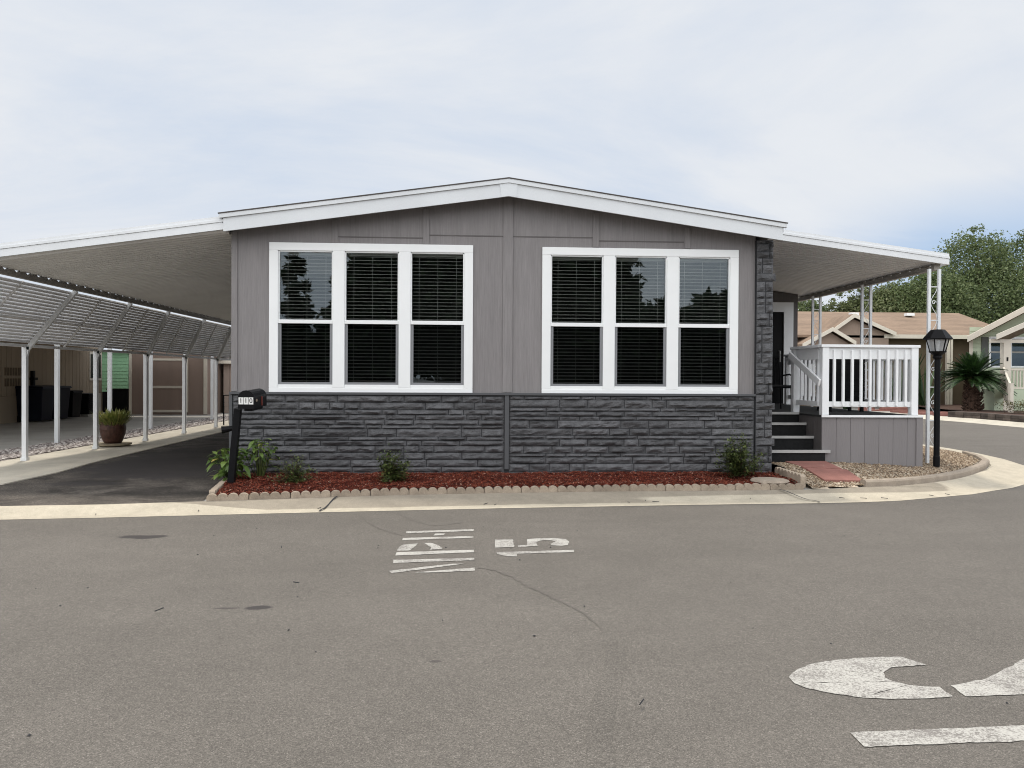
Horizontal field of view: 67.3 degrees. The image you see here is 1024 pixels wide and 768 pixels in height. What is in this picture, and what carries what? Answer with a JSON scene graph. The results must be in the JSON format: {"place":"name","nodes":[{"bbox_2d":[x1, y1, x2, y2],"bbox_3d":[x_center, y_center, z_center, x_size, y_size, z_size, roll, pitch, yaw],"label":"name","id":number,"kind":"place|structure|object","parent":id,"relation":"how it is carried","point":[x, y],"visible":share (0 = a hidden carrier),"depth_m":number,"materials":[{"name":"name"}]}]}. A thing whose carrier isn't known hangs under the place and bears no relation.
{"place":"outdoors","nodes":[
{"label":"outdoors","id":0,"kind":"place"},
{"bbox_2d":[0,412,227,449],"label":"neighbour slab","id":1,"kind":"structure","parent":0,"point":[39,432],"depth_m":22.03,"materials":[{"name":"grey concrete"}]},
{"bbox_2d":[15,386,53,421],"bbox_3d":[-15.366,0.635,24.763,0.942,1.162,0.780,0,0,-3],"label":"wheeled bin","id":2,"kind":"object","parent":1,"relation":"on","point":[40,402],"visible":0.8,"depth_m":24.44,"materials":[{"name":"black plastic"}]},
{"bbox_2d":[0,341,101,423],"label":"neighbour house","id":3,"kind":"structure","parent":1,"relation":"on","point":[76,369],"depth_m":25.78,"materials":[{"name":"beige"}]},
{"bbox_2d":[89,352,101,379],"bbox_3d":[-16.007,-0.680,29.549,0.034,1.080,0.950,0,0,-3],"label":"window","id":4,"kind":"structure","parent":3,"relation":"in","point":[90,353],"depth_m":29.28,"materials":[{"name":"white glass"}]},
{"bbox_2d":[35,385,71,418],"bbox_3d":[-15.424,0.627,25.762,0.942,1.162,0.780,0,0,-3],"label":"wheeled bin","id":5,"kind":"object","parent":1,"relation":"on","point":[64,397],"visible":0.17,"depth_m":25.78,"materials":[{"name":"black plastic"}]},
{"bbox_2d":[68,390,82,416],"bbox_3d":[-15.481,0.704,26.761,0.778,0.992,0.676,0,0,-3],"label":"wheeled bin","id":6,"kind":"object","parent":1,"relation":"on","point":[75,399],"visible":0.29,"depth_m":26.65,"materials":[{"name":"black plastic"}]},
{"bbox_2d":[80,393,100,416],"bbox_3d":[-15.624,0.764,28.305,0.570,0.845,0.900,0,0,-3],"label":"air conditioner","id":7,"kind":"object","parent":1,"relation":"on","point":[86,410],"visible":0.55,"depth_m":27.91,"materials":[{"name":"black metal"}]},
{"bbox_2d":[100,349,128,411],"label":"mint shed","id":8,"kind":"structure","parent":1,"relation":"on","point":[120,370],"depth_m":31.50,"materials":[{"name":"green plastic"}]},
{"bbox_2d":[106,389,128,413],"bbox_3d":[-15.367,0.681,30.198,0.840,0.985,0.590,0,0,-3],"label":"storage cabinet","id":9,"kind":"object","parent":1,"relation":"on","point":[120,399],"visible":0.57,"depth_m":29.93,"materials":[{"name":"black plastic"}]},
{"bbox_2d":[126,350,223,414],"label":"brown shed","id":10,"kind":"structure","parent":1,"relation":"on","point":[167,385],"depth_m":29.77,"materials":[{"name":"brown wood"}]},
{"bbox_2d":[153,358,187,411],"bbox_3d":[-13.286,0.053,29.761,1.460,2.080,0.048,0,0,-3],"label":"door","id":11,"kind":"structure","parent":10,"relation":"in","point":[167,372],"depth_m":29.76,"materials":[{"name":"brown wood"}]},
{"bbox_2d":[0,432,228,505],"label":"driveway","id":12,"kind":"structure","parent":0,"point":[177,472],"depth_m":10.97,"materials":[{"name":"grey asphalt"}]},
{"bbox_2d":[0,421,228,484],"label":"concrete walk","id":13,"kind":"structure","parent":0,"point":[34,466],"depth_m":14.34,"materials":[{"name":"beige concrete"}]},
{"bbox_2d":[92,407,134,446],"bbox_3d":[-8.476,0.895,16.320,0.970,0.834,0.933,0,0,-3],"label":"flower pot","id":14,"kind":"object","parent":13,"relation":"on","point":[112,428],"visible":0.95,"depth_m":16.12,"materials":[{"name":"ceramic"}]},
{"bbox_2d":[0,217,230,460],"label":"carport","id":15,"kind":"object","parent":13,"relation":"on","point":[182,267],"visible":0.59,"depth_m":13.44,"materials":[{"name":"white metal"}]},
{"bbox_2d":[223,395,228,424],"bbox_3d":[-8.413,0.779,23.812,1.030,0.956,0.042,0,1,-34],"label":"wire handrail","id":16,"kind":"object","parent":13,"relation":"on","point":[225,406],"visible":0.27,"depth_m":23.56,"materials":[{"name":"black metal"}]},
{"bbox_2d":[3,420,987,505],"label":"lot ground","id":17,"kind":"structure","parent":0,"point":[808,487],"depth_m":10.79,"materials":[{"name":"brown soil"}]},
{"bbox_2d":[0,415,227,460],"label":"gravel strip","id":18,"kind":"object","parent":17,"relation":"on","point":[14,453],"visible":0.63,"depth_m":17.00,"materials":[{"name":"grey gravel"}]},
{"bbox_2d":[54,345,213,442],"bbox_3d":[-12.587,-0.156,20.610,5.640,2.850,16.600,0,0,-3],"label":"neighbour carport","id":19,"kind":"object","parent":18,"relation":"on","point":[57,392],"visible":0.17,"depth_m":18.92,"materials":[{"name":"white metal"}]},
{"bbox_2d":[209,486,219,495],"bbox_3d":[-3.705,1.349,9.588,0.070,0.110,0.435,0,0,-12],"label":"edging block","id":20,"kind":"object","parent":17,"relation":"on","point":[214,489],"depth_m":9.50,"materials":[{"name":"beige concrete"}]},
{"bbox_2d":[215,481,224,488],"bbox_3d":[-3.800,1.345,10.021,0.070,0.110,0.435,0,0,-12],"label":"edging block","id":21,"kind":"object","parent":17,"relation":"on","point":[220,483],"depth_m":9.97,"materials":[{"name":"beige concrete"}]},
{"bbox_2d":[218,357,230,412],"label":"pink beige house","id":22,"kind":"structure","parent":17,"relation":"on","point":[227,378],"depth_m":31.38,"materials":[{"name":"paint"}]},
{"bbox_2d":[206,492,248,500],"bbox_3d":[-3.447,1.371,9.329,0.479,0.092,0.070,0,0,-14],"label":"edging block","id":23,"kind":"object","parent":17,"relation":"on","point":[225,497],"depth_m":9.30,"materials":[{"name":"beige concrete"}]},
{"bbox_2d":[206,448,254,480],"bbox_3d":[-3.843,1.110,10.532,0.652,0.503,0.636,0,0,-12],"label":"leafy plant","id":24,"kind":"object","parent":17,"relation":"on","point":[223,470],"visible":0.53,"depth_m":10.44,"materials":[{"name":"green plant"}]},
{"bbox_2d":[249,491,289,499],"bbox_3d":[-2.976,1.372,9.451,0.479,0.089,0.070,0,0,-15],"label":"edging block","id":25,"kind":"object","parent":17,"relation":"on","point":[267,495],"depth_m":9.42,"materials":[{"name":"beige concrete"}]},
{"bbox_2d":[265,450,317,483],"bbox_3d":[-2.888,1.132,10.301,0.669,0.493,0.710,1,1,31],"label":"shrub","id":26,"kind":"object","parent":17,"relation":"on","point":[294,474],"visible":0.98,"depth_m":10.26,"materials":[{"name":"green plant"}]},
{"bbox_2d":[291,490,330,498],"bbox_3d":[-2.506,1.373,9.575,0.479,0.088,0.070,0,0,-15],"label":"edging block","id":27,"kind":"object","parent":17,"relation":"on","point":[313,494],"depth_m":9.55,"materials":[{"name":"beige concrete"}]},
{"bbox_2d":[331,489,369,496],"bbox_3d":[-2.035,1.377,9.701,0.479,0.088,0.070,0,0,-15],"label":"edging block","id":28,"kind":"object","parent":17,"relation":"on","point":[353,493],"depth_m":9.67,"materials":[{"name":"beige concrete"}]},
{"bbox_2d":[370,487,408,495],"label":"edging block","id":29,"kind":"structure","parent":17,"relation":"on","point":[386,491],"depth_m":9.79,"materials":[{"name":"beige concrete"}]},
{"bbox_2d":[409,487,446,494],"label":"edging block","id":30,"kind":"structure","parent":17,"relation":"on","point":[424,490],"depth_m":9.89,"materials":[{"name":"beige concrete"}]},
{"bbox_2d":[447,487,483,493],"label":"edging block","id":31,"kind":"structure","parent":17,"relation":"on","point":[462,490],"depth_m":9.98,"materials":[{"name":"beige concrete"}]},
{"bbox_2d":[484,486,520,492],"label":"edging block","id":32,"kind":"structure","parent":17,"relation":"on","point":[505,489],"depth_m":10.05,"materials":[{"name":"beige concrete"}]},
{"bbox_2d":[216,470,796,494],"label":"mulch","id":33,"kind":"object","parent":17,"relation":"on","point":[331,481],"visible":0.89,"depth_m":10.65,"materials":[{"name":"red wood"}]},
{"bbox_2d":[221,388,266,484],"bbox_3d":[-3.580,0.732,10.202,0.520,1.343,0.505,0,0,-3],"label":"mailbox","id":34,"kind":"object","parent":33,"relation":"on","point":[252,400],"visible":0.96,"depth_m":10.13,"materials":[{"name":"black metal"}]},
{"bbox_2d":[238,390,254,408],"bbox_3d":[-3.447,0.202,9.975,0.216,0.242,0.029,0,0,2],"label":"door","id":35,"kind":"structure","parent":34,"relation":"in","point":[246,393],"depth_m":9.97,"materials":[{"name":"black metal"}]},
{"bbox_2d":[237,438,279,476],"bbox_3d":[-3.529,1.051,10.767,0.574,0.595,0.589,0,0,-3],"label":"leafy plant","id":36,"kind":"object","parent":33,"relation":"on","point":[260,461],"visible":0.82,"depth_m":10.74,"materials":[{"name":"green plant"}]},
{"bbox_2d":[373,442,414,482],"bbox_3d":[-1.637,1.093,10.542,0.604,0.562,0.700,0,1,-30],"label":"shrub","id":37,"kind":"object","parent":33,"relation":"on","point":[391,471],"visible":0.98,"depth_m":10.48,"materials":[{"name":"green plant"}]},
{"bbox_2d":[712,429,766,477],"bbox_3d":[3.307,1.022,11.142,0.764,0.707,0.767,0,1,-45],"label":"shrub","id":38,"kind":"object","parent":33,"relation":"on","point":[736,464],"visible":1,"depth_m":11.09,"materials":[{"name":"green plant"}]},
{"bbox_2d":[750,477,789,484],"bbox_3d":[3.592,1.360,10.756,0.524,0.090,0.532,0,0,-3],"label":"flat stone","id":39,"kind":"object","parent":33,"relation":"on","point":[769,480],"visible":0.89,"depth_m":10.62,"materials":[{"name":"grey stone"}]},
{"bbox_2d":[218,177,797,473],"bbox_3d":[0.963,-0.836,18.763,11.125,4.388,15.235,0,0,-3],"label":"mobile home","id":40,"kind":"object","parent":17,"relation":"on","point":[509,325],"visible":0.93,"depth_m":11.40,"materials":[{"name":"grey wood"}]},
{"bbox_2d":[269,242,472,392],"bbox_3d":[-2.061,-0.962,11.345,2.962,2.187,0.165,0,0,-3],"label":"window","id":41,"kind":"structure","parent":40,"relation":"in","point":[338,354],"depth_m":11.30,"materials":[{"name":"plastic"}]},
{"bbox_2d":[541,247,738,393],"bbox_3d":[1.923,-0.934,11.575,2.968,2.183,0.165,0,0,-3],"label":"window","id":42,"kind":"structure","parent":40,"relation":"in","point":[607,356],"depth_m":11.53,"materials":[{"name":"plastic"}]},
{"bbox_2d":[772,312,782,402],"bbox_3d":[5.752,-0.596,17.550,0.900,2.080,0.132,0,0,-3],"label":"door","id":43,"kind":"structure","parent":40,"relation":"in","point":[777,326],"depth_m":17.58,"materials":[{"name":"black metal"}]},
{"bbox_2d":[521,485,557,492],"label":"edging block","id":44,"kind":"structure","parent":17,"relation":"on","point":[536,489],"depth_m":10.12,"materials":[{"name":"beige concrete"}]},
{"bbox_2d":[557,485,593,491],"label":"edging block","id":45,"kind":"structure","parent":17,"relation":"on","point":[578,488],"depth_m":10.18,"materials":[{"name":"beige concrete"}]},
{"bbox_2d":[593,484,629,491],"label":"edging block","id":46,"kind":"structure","parent":17,"relation":"on","point":[609,488],"depth_m":10.23,"materials":[{"name":"beige concrete"}]},
{"bbox_2d":[629,484,664,490],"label":"edging block","id":47,"kind":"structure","parent":17,"relation":"on","point":[648,487],"depth_m":10.28,"materials":[{"name":"beige concrete"}]},
{"bbox_2d":[665,484,700,490],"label":"edging block","id":48,"kind":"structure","parent":17,"relation":"on","point":[684,487],"depth_m":10.32,"materials":[{"name":"beige concrete"}]},
{"bbox_2d":[700,484,734,490],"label":"edging block","id":49,"kind":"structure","parent":17,"relation":"on","point":[714,487],"depth_m":10.38,"materials":[{"name":"beige concrete"}]},
{"bbox_2d":[735,483,769,489],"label":"edging block","id":50,"kind":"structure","parent":17,"relation":"on","point":[754,486],"depth_m":10.43,"materials":[{"name":"beige concrete"}]},
{"bbox_2d":[775,467,790,476],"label":"edging block","id":51,"kind":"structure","parent":17,"relation":"on","point":[781,471],"depth_m":11.30,"materials":[{"name":"beige concrete"}]},
{"bbox_2d":[769,483,803,489],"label":"edging block","id":52,"kind":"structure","parent":17,"relation":"on","point":[790,486],"depth_m":10.48,"materials":[{"name":"beige concrete"}]},
{"bbox_2d":[787,471,805,487],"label":"edging block","id":53,"kind":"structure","parent":17,"relation":"on","point":[800,478],"depth_m":10.71,"materials":[{"name":"beige concrete"}]},
{"bbox_2d":[771,404,922,466],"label":"porch deck","id":54,"kind":"structure","parent":17,"relation":"on","point":[857,436],"depth_m":12.27,"materials":[{"name":"painted wood"},{"name":"dark siding"}]},
{"bbox_2d":[772,358,790,408],"bbox_3d":[4.945,-0.013,14.649,0.612,0.980,0.611,0,0,-3],"label":"patio chair","id":55,"kind":"object","parent":54,"relation":"on","point":[780,386],"visible":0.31,"depth_m":14.86,"materials":[{"name":"black metal"}]},
{"bbox_2d":[790,345,819,411],"bbox_3d":[4.930,-0.073,12.835,0.140,1.122,1.100,0,0,-3],"label":"porch railing","id":56,"kind":"object","parent":54,"relation":"on","point":[809,353],"visible":0.94,"depth_m":12.98,"materials":[{"name":"white paint"}]},
{"bbox_2d":[788,352,820,385],"bbox_3d":[4.856,-0.264,12.789,0.040,0.577,1.160,0,0,-4],"label":"step handrail","id":57,"kind":"object","parent":56,"relation":"attached to","point":[806,370],"visible":1,"depth_m":12.72,"materials":[{"name":"white paint"}]},
{"bbox_2d":[817,359,864,411],"bbox_3d":[5.895,-0.001,13.812,0.640,0.980,0.500,0,0,-3],"label":"slatted bench","id":58,"kind":"object","parent":54,"relation":"on","point":[847,377],"visible":0.63,"depth_m":13.56,"materials":[{"name":"black plastic"}]},
{"bbox_2d":[783,354,907,404],"bbox_3d":[6.335,-0.082,14.869,0.140,1.122,5.000,0,0,-3],"label":"porch railing","id":59,"kind":"object","parent":54,"relation":"on","point":[787,379],"visible":0.12,"depth_m":13.68,"materials":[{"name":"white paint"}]},
{"bbox_2d":[819,344,920,414],"bbox_3d":[5.709,-0.065,12.304,1.625,1.122,0.140,0,0,-3],"label":"porch railing","id":60,"kind":"object","parent":54,"relation":"on","point":[909,354],"visible":1,"depth_m":12.26,"materials":[{"name":"white paint"}]},
{"bbox_2d":[772,446,978,488],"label":"pebbles","id":61,"kind":"object","parent":17,"relation":"on","point":[951,460],"visible":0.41,"depth_m":11.85,"materials":[{"name":"beige gravel"}]},
{"bbox_2d":[771,412,830,467],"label":"porch steps","id":62,"kind":"structure","parent":61,"relation":"on","point":[793,441],"depth_m":12.47,"materials":[{"name":"grey wood"}]},
{"bbox_2d":[785,461,841,468],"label":"stepping slab","id":63,"kind":"structure","parent":61,"relation":"on","point":[816,464],"depth_m":11.76,"materials":[{"name":"concrete"}]},
{"bbox_2d":[805,468,860,481],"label":"stepping slab","id":64,"kind":"structure","parent":61,"relation":"on","point":[836,475],"depth_m":11.17,"materials":[{"name":"concrete"}]},
{"bbox_2d":[768,229,949,462],"bbox_3d":[5.400,-0.648,15.335,3.220,3.855,5.632,0,0,-3],"label":"porch cover","id":65,"kind":"object","parent":61,"relation":"on","point":[808,266],"visible":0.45,"depth_m":13.42,"materials":[{"name":"white metal"}]},
{"bbox_2d":[923,329,952,466],"bbox_3d":[6.847,0.226,12.387,0.372,2.209,0.430,0,0,-3],"label":"lamp post","id":66,"kind":"object","parent":61,"relation":"on","point":[937,340],"visible":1,"depth_m":12.35,"materials":[{"name":"black metal"},{"name":"glass"}]},
{"bbox_2d":[0,419,1023,767],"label":"road","id":67,"kind":"structure","parent":0,"point":[722,623],"depth_m":4.84,"materials":[{"name":"grey asphalt"}]},
{"bbox_2d":[358,514,400,534],"bbox_3d":[-1.490,1.524,8.328,0.117,0.001,1.360,0,1,-31],"label":"road crack","id":68,"kind":"object","parent":67,"relation":"on","point":[375,526],"visible":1,"depth_m":8.31,"materials":[{"name":"grey asphalt"}]},
{"bbox_2d":[390,529,573,572],"bbox_3d":[-0.247,1.538,7.213,1.643,0.001,1.798,0,0,-3],"label":"painted speed limit","id":69,"kind":"object","parent":67,"relation":"on","point":[509,543],"visible":1,"depth_m":7.10,"materials":[{"name":"paint"}]},
{"bbox_2d":[0,444,1023,519],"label":"kerb","id":70,"kind":"structure","parent":67,"relation":"on","point":[998,474],"depth_m":9.79,"materials":[{"name":"beige concrete"}]},
{"bbox_2d":[319,489,818,510],"bbox_3d":[0.820,1.462,9.774,6.342,0.097,0.538,0,0,-8],"label":"kerb joint","id":71,"kind":"object","parent":70,"relation":"on","point":[336,496],"visible":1,"depth_m":9.50,"materials":[{"name":"grey concrete"}]},
{"bbox_2d":[27,493,1007,735],"bbox_3d":[0.839,1.531,6.954,11.280,0.038,6.745,0,0,-3],"label":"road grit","id":72,"kind":"object","parent":67,"relation":"on","point":[442,620],"visible":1,"depth_m":5.86,"materials":[{"name":"grey stone"}]},
{"bbox_2d":[478,567,602,630],"bbox_3d":[0.199,1.554,5.712,0.154,0.001,1.851,0,1,-28],"label":"road crack","id":73,"kind":"object","parent":67,"relation":"on","point":[589,618],"visible":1,"depth_m":5.53,"materials":[{"name":"grey asphalt"}]},
{"bbox_2d":[789,657,1023,746],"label":"painted letters","id":74,"kind":"object","parent":67,"relation":"on","point":[840,676],"visible":1,"depth_m":3.98,"materials":[{"name":"paint"}]},
{"bbox_2d":[860,451,989,486],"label":"garden curb","id":75,"kind":"structure","parent":67,"relation":"on","point":[983,464],"depth_m":11.41,"materials":[{"name":"beige concrete"}]},
{"bbox_2d":[885,412,1023,427],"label":"kerb","id":76,"kind":"structure","parent":67,"relation":"on","point":[992,422],"depth_m":28.95,"materials":[{"name":"concrete"}]},
{"bbox_2d":[0,0,1023,350],"label":"sky","id":77,"kind":"structure","parent":0,"point":[900,123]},
{"bbox_2d":[797,311,988,407],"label":"brown house","id":78,"kind":"structure","parent":0,"point":[891,328],"depth_m":41.98,"materials":[{"name":"beige"}]},
{"bbox_2d":[832,407,956,416],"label":"lot","id":79,"kind":"structure","parent":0,"point":[854,408],"depth_m":39.14,"materials":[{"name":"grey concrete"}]},
{"bbox_2d":[798,300,836,311],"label":"broad tree","id":80,"kind":"object","parent":79,"relation":"on","point":[804,306],"visible":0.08,"depth_m":56.50,"materials":[{"name":"green plant"}]},
{"bbox_2d":[826,287,873,311],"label":"slender tree","id":81,"kind":"object","parent":79,"relation":"on","point":[845,306],"visible":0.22,"depth_m":55.12,"materials":[{"name":"green plant"}]},
{"bbox_2d":[849,282,916,312],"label":"broad tree","id":82,"kind":"object","parent":79,"relation":"on","point":[875,304],"visible":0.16,"depth_m":54.39,"materials":[{"name":"green plant"}]},
{"bbox_2d":[875,353,930,400],"bbox_3d":[19.672,-0.257,39.062,2.549,3.116,2.992,0,1,-32],"label":"strappy plant","id":83,"kind":"object","parent":79,"relation":"on","point":[902,375],"visible":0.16,"depth_m":38.55,"materials":[{"name":"green plant"}]},
{"bbox_2d":[872,266,1008,323],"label":"broad tree","id":84,"kind":"object","parent":79,"relation":"on","point":[954,299],"visible":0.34,"depth_m":53.23,"materials":[{"name":"green plant"}]},
{"bbox_2d":[912,223,1023,323],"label":"broad tree","id":85,"kind":"object","parent":79,"relation":"on","point":[998,280],"visible":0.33,"depth_m":55.55,"materials":[{"name":"green plant"}]},
{"bbox_2d":[948,411,1023,422],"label":"block wall","id":86,"kind":"structure","parent":79,"relation":"on","point":[994,416],"depth_m":29.06,"materials":[{"name":"concrete"}]},
{"bbox_2d":[858,407,947,415],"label":"paver path","id":87,"kind":"structure","parent":0,"point":[903,410],"depth_m":35.33,"materials":[{"name":"red brick"}]},
{"bbox_2d":[918,404,1023,414],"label":"planting bed","id":88,"kind":"object","parent":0,"point":[957,407],"visible":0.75,"depth_m":33.43,"materials":[{"name":"soil"}]},
{"bbox_2d":[902,360,943,408],"bbox_3d":[21.252,-0.353,39.674,2.435,3.318,2.508,0,0,9],"label":"strappy plant","id":89,"kind":"object","parent":88,"relation":"on","point":[921,398],"visible":0.28,"depth_m":39.38,"materials":[{"name":"green plant"}]},
{"bbox_2d":[940,348,1016,410],"bbox_3d":[19.888,-0.152,33.121,3.071,2.831,3.134,0,0,-3],"label":"sago palm","id":90,"kind":"object","parent":88,"relation":"on","point":[969,368],"visible":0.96,"depth_m":32.93,"materials":[{"name":"green plant"}]},
{"bbox_2d":[994,399,1023,412],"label":"hedge","id":91,"kind":"object","parent":88,"relation":"on","point":[1014,403],"visible":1,"depth_m":30.67,"materials":[{"name":"green plant"}]},
{"bbox_2d":[967,306,1023,411],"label":"green house","id":92,"kind":"structure","parent":0,"point":[1002,338],"depth_m":34.50,"materials":[{"name":"beige"}]},
{"bbox_2d":[989,337,999,367],"bbox_3d":[22.263,-1.465,35.285,0.780,1.420,0.034,0,0,-3],"label":"window","id":93,"kind":"structure","parent":92,"relation":"in","point":[994,348],"depth_m":35.27,"materials":[{"name":"white paint"}]},
{"bbox_2d":[1011,337,1023,367],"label":"window","id":94,"kind":"structure","parent":92,"relation":"in","point":[1017,349],"depth_m":35.33,"materials":[{"name":"white paint"}]}
]}

